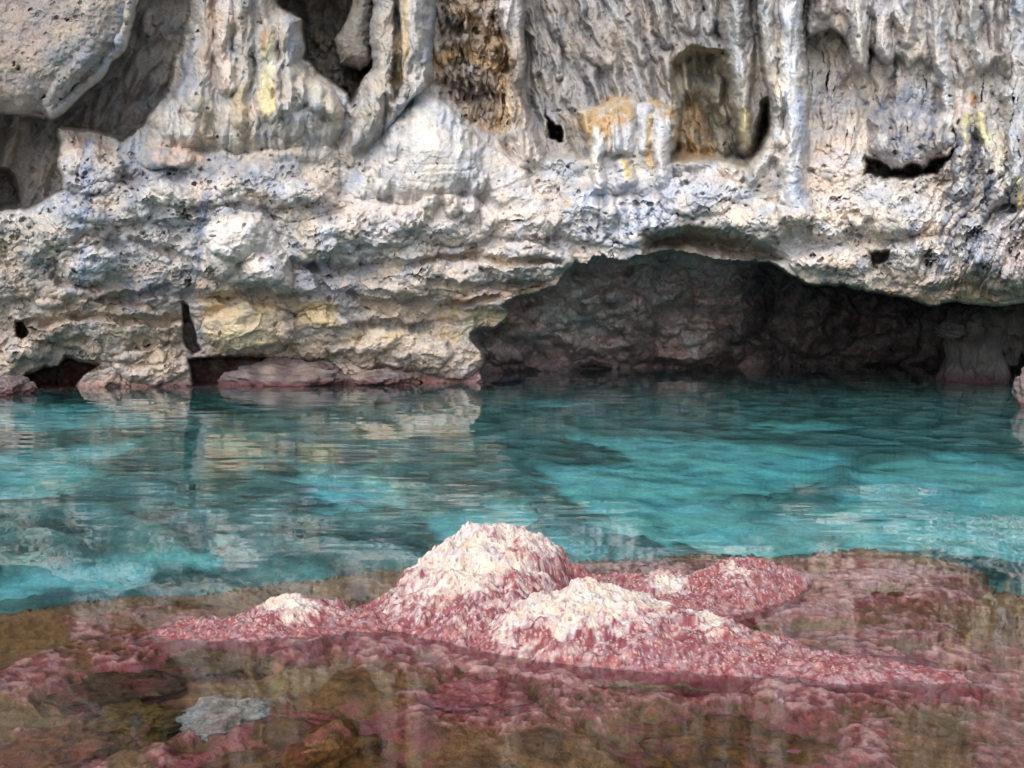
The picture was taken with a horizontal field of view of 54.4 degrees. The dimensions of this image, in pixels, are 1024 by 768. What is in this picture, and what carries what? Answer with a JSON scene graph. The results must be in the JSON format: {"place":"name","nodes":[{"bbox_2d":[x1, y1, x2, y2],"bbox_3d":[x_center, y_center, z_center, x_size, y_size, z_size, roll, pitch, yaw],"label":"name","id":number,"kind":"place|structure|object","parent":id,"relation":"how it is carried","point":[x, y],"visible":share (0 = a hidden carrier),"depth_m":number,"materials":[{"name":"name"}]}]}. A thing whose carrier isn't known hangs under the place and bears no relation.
{"place":"outdoors","nodes":[
{"label":"outdoors","id":0,"kind":"place"},
{"bbox_2d":[0,0,1023,386],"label":"cliff","id":1,"kind":"structure","parent":0,"point":[418,190],"depth_m":24.86,"materials":[{"name":"stone"}]},
{"bbox_2d":[995,303,1023,365],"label":"hanging rock","id":2,"kind":"object","parent":1,"relation":"attached to","point":[1012,340],"visible":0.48,"depth_m":26.62,"materials":[{"name":"grey stone"}]},
{"bbox_2d":[0,364,1023,767],"bbox_3d":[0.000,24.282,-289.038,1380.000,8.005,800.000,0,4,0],"label":"sea water","id":3,"kind":"structure","parent":0,"point":[880,508],"depth_m":7.43,"materials":[{"name":"teal liquid"}]},
{"bbox_2d":[0,375,36,394],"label":"tide boulder","id":4,"kind":"object","parent":3,"relation":"in","point":[14,385],"visible":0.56,"depth_m":22.89,"materials":[{"name":"stone"}]},
{"bbox_2d":[217,356,353,386],"bbox_3d":[-5.906,-0.056,26.325,3.708,1.383,1.852,0,4,0],"label":"tide boulder","id":5,"kind":"object","parent":3,"relation":"in","point":[283,371],"visible":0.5,"depth_m":25.68,"materials":[{"name":"stone"}]},
{"bbox_2d":[346,368,414,385],"bbox_3d":[-3.475,-0.056,26.322,1.826,0.720,1.323,0,4,0],"label":"tide boulder","id":6,"kind":"object","parent":3,"relation":"in","point":[385,377],"visible":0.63,"depth_m":25.92,"materials":[{"name":"stone"}]},
{"bbox_2d":[935,302,1011,382],"bbox_3d":[12.667,-0.874,27.531,2.402,4.032,1.922,0,4,0],"label":"rock pillar","id":7,"kind":"object","parent":3,"relation":"in","point":[971,335],"visible":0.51,"depth_m":26.97,"materials":[{"name":"grey stone"}]},
{"bbox_2d":[1011,367,1023,406],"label":"tide rock","id":8,"kind":"object","parent":3,"relation":"in","point":[1017,391],"visible":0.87,"depth_m":19.47,"materials":[{"name":"stone"}]},
{"bbox_3d":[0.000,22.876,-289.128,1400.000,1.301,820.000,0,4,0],"label":"seabed","id":9,"kind":"structure","parent":0,"visible":0},
{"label":"reef","id":10,"kind":"structure","parent":9,"relation":"on","visible":0},
{"bbox_2d":[152,592,387,641],"bbox_3d":[-1.317,1.550,5.618,1.573,0.717,0.940,0,4,0],"label":"pink rock","id":11,"kind":"object","parent":10,"relation":"on","point":[287,615],"visible":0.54,"depth_m":5.48,"materials":[{"name":"pink stone"}]},
{"bbox_2d":[301,719,350,752],"bbox_3d":[-0.830,1.730,4.094,1.009,0.677,1.074,0,4,0],"label":"sunken boulder","id":12,"kind":"object","parent":10,"relation":"on","point":[333,734],"visible":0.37,"depth_m":4.00,"materials":[{"name":"brown stone"}]},
{"bbox_2d":[355,521,604,648],"bbox_3d":[-0.150,1.390,5.819,1.859,1.057,1.578,0,4,0],"label":"pink rock","id":13,"kind":"object","parent":10,"relation":"on","point":[466,583],"visible":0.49,"depth_m":5.72,"materials":[{"name":"pink stone"}]},
{"bbox_2d":[590,556,812,615],"bbox_3d":[1.101,1.493,6.203,1.837,0.770,1.320,0,4,0],"label":"pink rock","id":14,"kind":"object","parent":10,"relation":"on","point":[732,585],"visible":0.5,"depth_m":6.08,"materials":[{"name":"pink stone"}]},
{"bbox_2d":[479,576,971,684],"bbox_3d":[0.965,1.488,5.364,2.574,0.869,1.716,0,4,0],"label":"pink rock","id":15,"kind":"object","parent":10,"relation":"on","point":[585,621],"visible":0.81,"depth_m":5.03,"materials":[{"name":"pink stone"}]}
]}

